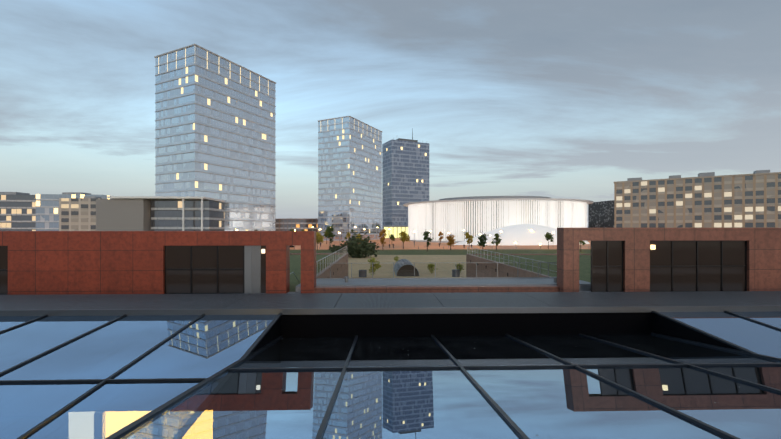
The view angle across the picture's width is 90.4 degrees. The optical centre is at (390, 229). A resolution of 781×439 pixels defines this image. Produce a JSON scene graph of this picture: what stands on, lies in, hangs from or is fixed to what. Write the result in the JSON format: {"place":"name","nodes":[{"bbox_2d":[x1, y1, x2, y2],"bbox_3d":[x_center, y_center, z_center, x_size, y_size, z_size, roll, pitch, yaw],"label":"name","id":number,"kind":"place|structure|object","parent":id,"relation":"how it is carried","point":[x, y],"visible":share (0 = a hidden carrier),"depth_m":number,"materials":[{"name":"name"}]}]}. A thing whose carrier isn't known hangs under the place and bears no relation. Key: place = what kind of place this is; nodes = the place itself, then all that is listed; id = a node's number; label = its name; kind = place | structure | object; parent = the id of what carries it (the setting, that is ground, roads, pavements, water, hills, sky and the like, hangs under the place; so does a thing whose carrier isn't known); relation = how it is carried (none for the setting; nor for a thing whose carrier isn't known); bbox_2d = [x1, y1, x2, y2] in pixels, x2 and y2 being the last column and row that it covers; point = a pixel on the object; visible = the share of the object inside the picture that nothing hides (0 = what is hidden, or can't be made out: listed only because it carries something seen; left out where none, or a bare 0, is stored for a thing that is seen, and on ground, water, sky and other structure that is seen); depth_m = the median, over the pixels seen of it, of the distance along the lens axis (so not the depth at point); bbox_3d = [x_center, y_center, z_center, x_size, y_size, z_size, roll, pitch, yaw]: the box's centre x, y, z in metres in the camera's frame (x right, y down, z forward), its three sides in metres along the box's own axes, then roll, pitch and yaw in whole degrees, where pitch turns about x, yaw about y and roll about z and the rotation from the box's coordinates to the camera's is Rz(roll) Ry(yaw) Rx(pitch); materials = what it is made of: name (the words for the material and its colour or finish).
{"place":"outdoors","nodes":[
{"label":"outdoors","id":0,"kind":"place"},
{"bbox_2d":[0,231,315,294],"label":"pavilion","id":1,"kind":"structure","parent":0,"point":[79,262],"depth_m":22.03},
{"bbox_2d":[0,246,243,294],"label":"pavilion frames","id":2,"kind":"structure","parent":1,"relation":"attached to","point":[191,269],"depth_m":22.26,"materials":[{"name":"black metal"}]},
{"bbox_2d":[244,246,260,292],"bbox_3d":[-7.979,2.318,22.354,0.957,2.765,0.096,0,0,-2],"label":"door panel","id":3,"kind":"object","parent":1,"relation":"attached to","point":[252,269],"depth_m":22.35,"materials":[{"name":"grey metal"}]},
{"bbox_2d":[318,117,381,240],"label":"tower","id":4,"kind":"structure","parent":0,"point":[335,206],"depth_m":244.56,"materials":[{"name":"blue glass"}]},
{"bbox_2d":[318,116,381,234],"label":"floor bands","id":5,"kind":"object","parent":4,"relation":"on","point":[351,170],"visible":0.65,"depth_m":243.66,"materials":[{"name":"silver concrete"}]},
{"bbox_2d":[0,0,780,227],"label":"sky","id":6,"kind":"structure","parent":0,"point":[558,99],"materials":[{"name":"blue"}]},
{"bbox_2d":[348,255,465,277],"bbox_3d":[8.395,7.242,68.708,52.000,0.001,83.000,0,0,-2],"label":"retaining wall","id":7,"kind":"structure","parent":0,"point":[445,261],"depth_m":79.46,"materials":[{"name":"beige concrete"}]},
{"bbox_2d":[368,257,380,274],"bbox_3d":[-2.600,5.763,60.892,2.058,2.974,1.988,0,0,-29],"label":"lot sapling","id":8,"kind":"object","parent":7,"relation":"on","point":[375,263],"visible":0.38,"depth_m":60.78,"materials":[{"name":"green plant"}]},
{"bbox_2d":[394,259,418,275],"bbox_3d":[2.507,6.323,64.784,3.605,1.925,10.570,0,0,-2],"label":"stair vault frame","id":9,"kind":"object","parent":7,"relation":"on","point":[397,265],"visible":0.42,"depth_m":63.45,"materials":[{"name":"grey metal"}]},
{"bbox_2d":[394,259,418,275],"bbox_3d":[2.507,6.332,64.784,3.500,1.838,10.500,0,0,-2],"label":"stair vault glass","id":10,"kind":"object","parent":9,"relation":"in","point":[402,269],"visible":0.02,"depth_m":59.55,"materials":[{"name":"clear glass"}]},
{"bbox_2d":[359,269,459,276],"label":"wall vents","id":11,"kind":"object","parent":7,"relation":"on","point":[454,273],"depth_m":58.57,"materials":[{"name":"grey metal"}]},
{"bbox_2d":[428,262,434,273],"bbox_3d":[6.716,6.305,63.205,1.684,1.892,1.498,0,0,-12],"label":"lot sapling","id":12,"kind":"object","parent":7,"relation":"on","point":[431,266],"depth_m":63.01,"materials":[{"name":"green plant"}]},
{"bbox_2d":[455,262,463,271],"bbox_3d":[11.111,6.270,62.321,1.504,1.960,1.542,0,0,15],"label":"lot sapling","id":13,"kind":"object","parent":7,"relation":"on","point":[460,268],"depth_m":62.23,"materials":[{"name":"green plant"}]},
{"bbox_2d":[316,246,556,275],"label":"court railings","id":14,"kind":"object","parent":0,"point":[467,253],"visible":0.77,"depth_m":39.23,"materials":[{"name":"grey metal"}]},
{"bbox_2d":[289,255,590,291],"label":"lawn","id":15,"kind":"structure","parent":0,"point":[584,267],"depth_m":42.80,"materials":[{"name":"green plant"}]},
{"bbox_2d":[244,278,590,293],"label":"terrace deck","id":16,"kind":"structure","parent":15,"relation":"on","point":[584,288],"depth_m":24.71,"materials":[{"name":"grey concrete"}]},
{"bbox_2d":[314,285,559,292],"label":"parapet","id":17,"kind":"structure","parent":16,"relation":"on","point":[424,289],"depth_m":22.67,"materials":[{"name":"stone"}]},
{"bbox_2d":[330,262,556,277],"bbox_3d":[3.502,2.863,26.967,18.218,1.075,0.040,0,0,-2],"label":"terrace railing","id":18,"kind":"object","parent":16,"relation":"on","point":[470,262],"visible":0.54,"depth_m":27.05,"materials":[{"name":"metal"}]},
{"bbox_2d":[316,263,556,277],"bbox_3d":[3.511,2.865,26.968,18.200,0.970,0.001,0,0,-2],"label":"terrace rail glass","id":19,"kind":"object","parent":18,"relation":"in","point":[437,269],"visible":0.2,"depth_m":26.96,"materials":[{"name":"clear glass"}]},
{"bbox_2d":[316,276,590,285],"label":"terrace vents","id":20,"kind":"object","parent":16,"relation":"on","point":[346,278],"visible":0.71,"depth_m":24.56,"materials":[{"name":"grey metal"}]},
{"bbox_2d":[290,253,590,277],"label":"court walls","id":21,"kind":"structure","parent":0,"point":[342,261],"depth_m":46.12,"materials":[{"name":"brown concrete"}]},
{"bbox_2d":[290,237,590,249],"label":"plaza paving","id":22,"kind":"structure","parent":0,"point":[398,243],"depth_m":162.16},
{"bbox_2d":[0,195,35,230],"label":"office","id":23,"kind":"structure","parent":22,"relation":"on","point":[17,212],"depth_m":196.36,"materials":[{"name":"grey"}]},
{"bbox_2d":[36,194,108,230],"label":"office","id":24,"kind":"structure","parent":22,"relation":"on","point":[47,212],"depth_m":187.61,"materials":[{"name":"blue glass"}]},
{"bbox_2d":[59,198,102,230],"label":"apartment block","id":25,"kind":"structure","parent":22,"relation":"on","point":[77,214],"depth_m":167.03,"materials":[{"name":"grey concrete"}]},
{"bbox_2d":[0,170,769,197],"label":"rooftop plant","id":26,"kind":"object","parent":25,"relation":"on","point":[628,179],"visible":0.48,"depth_m":185.47,"materials":[{"name":"grey metal"}]},
{"bbox_2d":[96,196,224,230],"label":"building","id":27,"kind":"structure","parent":22,"relation":"on","point":[166,215],"depth_m":140.98,"materials":[{"name":"grey concrete"}]},
{"bbox_2d":[155,46,274,230],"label":"tower","id":28,"kind":"structure","parent":22,"relation":"on","point":[255,218],"depth_m":154.75,"materials":[{"name":"blue glass"}]},
{"bbox_2d":[154,44,275,229],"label":"floor bands","id":29,"kind":"object","parent":28,"relation":"on","point":[185,47],"visible":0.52,"depth_m":154.47,"materials":[{"name":"grey concrete"}]},
{"bbox_2d":[275,218,317,231],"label":"low-rise building","id":30,"kind":"structure","parent":22,"relation":"on","point":[297,224],"depth_m":279.94,"materials":[{"name":"grey"}]},
{"bbox_2d":[323,230,328,243],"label":"plaza tree","id":31,"kind":"object","parent":22,"relation":"on","point":[326,233],"visible":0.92,"depth_m":185.22,"materials":[{"name":"green plant"}]},
{"bbox_2d":[324,224,334,243],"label":"plaza tree","id":32,"kind":"object","parent":22,"relation":"on","point":[329,229],"visible":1,"depth_m":139.48,"materials":[{"name":"green plant"}]},
{"bbox_2d":[383,226,407,237],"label":"building frame","id":33,"kind":"object","parent":22,"relation":"on","point":[397,228],"visible":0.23,"depth_m":323.14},
{"bbox_2d":[384,227,407,237],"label":"tower podium","id":34,"kind":"object","parent":22,"relation":"on","point":[392,230],"visible":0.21,"depth_m":322.54,"materials":[{"name":"yellow glass"}]},
{"bbox_2d":[398,231,409,248],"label":"plaza tree","id":35,"kind":"object","parent":22,"relation":"on","point":[404,235],"visible":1,"depth_m":141.67,"materials":[{"name":"yellow plant"}]},
{"bbox_2d":[382,140,428,236],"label":"tower","id":36,"kind":"structure","parent":22,"relation":"on","point":[405,171],"depth_m":336.80,"materials":[{"name":"blue glass"}]},
{"bbox_2d":[396,128,417,141],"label":"tower roof","id":37,"kind":"object","parent":36,"relation":"on","point":[412,140],"visible":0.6,"depth_m":342.93,"materials":[{"name":"grey metal"}]},
{"bbox_2d":[294,226,541,248],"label":"street lamp poles","id":38,"kind":"object","parent":22,"relation":"on","point":[414,238],"visible":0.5,"depth_m":160.23,"materials":[{"name":"black metal"}]},
{"bbox_2d":[438,231,443,243],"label":"plaza tree","id":39,"kind":"object","parent":22,"relation":"on","point":[440,234],"visible":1,"depth_m":186.09,"materials":[{"name":"orange plant"}]},
{"bbox_2d":[464,232,473,243],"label":"plaza tree","id":40,"kind":"object","parent":22,"relation":"on","point":[470,237],"visible":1,"depth_m":144.66,"materials":[{"name":"yellow plant"}]},
{"bbox_2d":[408,200,586,240],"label":"philharmonie columns","id":41,"kind":"structure","parent":22,"relation":"on","point":[575,214],"depth_m":204.35,"materials":[{"name":"white metal"}]},
{"bbox_2d":[403,198,592,242],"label":"arena roof rim","id":42,"kind":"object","parent":22,"relation":"on","point":[511,199],"depth_m":200.45,"materials":[{"name":"grey metal"}]},
{"bbox_2d":[439,196,549,199],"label":"arena roof","id":43,"kind":"structure","parent":42,"relation":"on","point":[479,197],"depth_m":215.27,"materials":[{"name":"grey metal"}]},
{"bbox_2d":[454,224,589,244],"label":"philharmonie shell","id":44,"kind":"object","parent":22,"relation":"on","point":[521,234],"visible":0.67,"depth_m":176.11},
{"bbox_2d":[545,232,553,248],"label":"plaza tree","id":45,"kind":"object","parent":22,"relation":"on","point":[548,236],"visible":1,"depth_m":141.77,"materials":[{"name":"green plant"}]},
{"bbox_2d":[588,200,613,227],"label":"building","id":46,"kind":"structure","parent":22,"relation":"on","point":[600,214],"depth_m":314.10,"materials":[{"name":"grey stone"}]},
{"bbox_2d":[614,174,780,227],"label":"apartment building","id":47,"kind":"structure","parent":22,"relation":"on","point":[752,201],"depth_m":173.77,"materials":[{"name":"grey concrete"}]},
{"bbox_2d":[614,172,780,182],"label":"roof","id":48,"kind":"structure","parent":47,"relation":"attached to","point":[699,177],"depth_m":173.44,"materials":[{"name":"grey concrete"}]},
{"bbox_2d":[290,249,590,254],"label":"lawn","id":49,"kind":"structure","parent":0,"point":[460,251],"depth_m":125.82,"materials":[{"name":"green plant"}]},
{"bbox_2d":[316,231,323,250],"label":"plaza tree","id":50,"kind":"object","parent":49,"relation":"on","point":[319,237],"visible":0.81,"depth_m":130.56,"materials":[{"name":"yellow plant"}]},
{"bbox_2d":[328,244,344,252],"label":"bush","id":51,"kind":"object","parent":49,"relation":"on","point":[334,248],"visible":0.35,"depth_m":100.43,"materials":[{"name":"green plant"}]},
{"bbox_2d":[340,229,378,257],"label":"bush","id":52,"kind":"object","parent":49,"relation":"on","point":[357,248],"visible":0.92,"depth_m":98.36,"materials":[{"name":"green plant"}]},
{"bbox_2d":[378,229,386,250],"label":"plaza tree","id":53,"kind":"object","parent":49,"relation":"on","point":[381,233],"visible":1,"depth_m":131.49,"materials":[{"name":"orange plant"}]},
{"bbox_2d":[422,229,431,250],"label":"plaza tree","id":54,"kind":"object","parent":49,"relation":"on","point":[425,234],"visible":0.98,"depth_m":126.17,"materials":[{"name":"green plant"}]},
{"bbox_2d":[446,233,454,249],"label":"plaza tree","id":55,"kind":"object","parent":49,"relation":"on","point":[451,239],"visible":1,"depth_m":132.26,"materials":[{"name":"orange plant"}]},
{"bbox_2d":[477,234,488,250],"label":"plaza tree","id":56,"kind":"object","parent":49,"relation":"on","point":[482,239],"visible":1,"depth_m":126.67,"materials":[{"name":"green plant"}]},
{"bbox_2d":[491,233,501,249],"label":"plaza tree","id":57,"kind":"object","parent":49,"relation":"on","point":[496,238],"visible":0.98,"depth_m":132.28,"materials":[{"name":"green plant"}]},
{"bbox_2d":[426,201,563,240],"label":"facade fins","id":58,"kind":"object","parent":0,"point":[481,216],"depth_m":207.14,"materials":[{"name":"white metal"}]},
{"bbox_2d":[252,313,740,352],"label":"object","id":59,"kind":"object","parent":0,"point":[661,325],"visible":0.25,"depth_m":13.82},
{"bbox_2d":[557,228,780,291],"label":"pavilion","id":60,"kind":"structure","parent":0,"point":[763,259],"depth_m":22.71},
{"bbox_2d":[591,240,746,291],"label":"pavilion frames","id":61,"kind":"structure","parent":60,"relation":"attached to","point":[696,266],"depth_m":22.78,"materials":[{"name":"black metal"}]},
{"label":"ground","id":62,"kind":"structure","parent":0,"visible":0},
{"bbox_3d":[-0.092,3.711,16.748,90.000,1.180,3.620,0,0,-2],"label":"walkway girder","id":63,"kind":"object","parent":62,"relation":"on","visible":0},
{"bbox_2d":[0,291,780,309],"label":"walkway grating","id":64,"kind":"object","parent":63,"relation":"on","point":[330,300],"visible":0.77,"depth_m":16.57,"materials":[{"name":"grey metal"}]},
{"bbox_3d":[0.157,4.551,8.192,90.000,5.000,13.500,0,0,-2],"label":"atrium","id":65,"kind":"object","parent":62,"relation":"on","visible":0},
{"bbox_2d":[0,311,780,438],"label":"glass roof","id":66,"kind":"structure","parent":65,"relation":"on","point":[556,403],"depth_m":8.63,"materials":[{"name":"glass"}]},
{"bbox_2d":[0,311,780,438],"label":"glazing bars","id":67,"kind":"object","parent":66,"relation":"on","point":[137,423],"visible":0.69,"depth_m":9.54,"materials":[{"name":"black metal"}]},
{"bbox_2d":[0,305,780,315],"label":"walkway edge","id":68,"kind":"object","parent":66,"relation":"on","point":[316,311],"visible":1,"depth_m":14.89,"materials":[{"name":"grey metal"}]}
]}

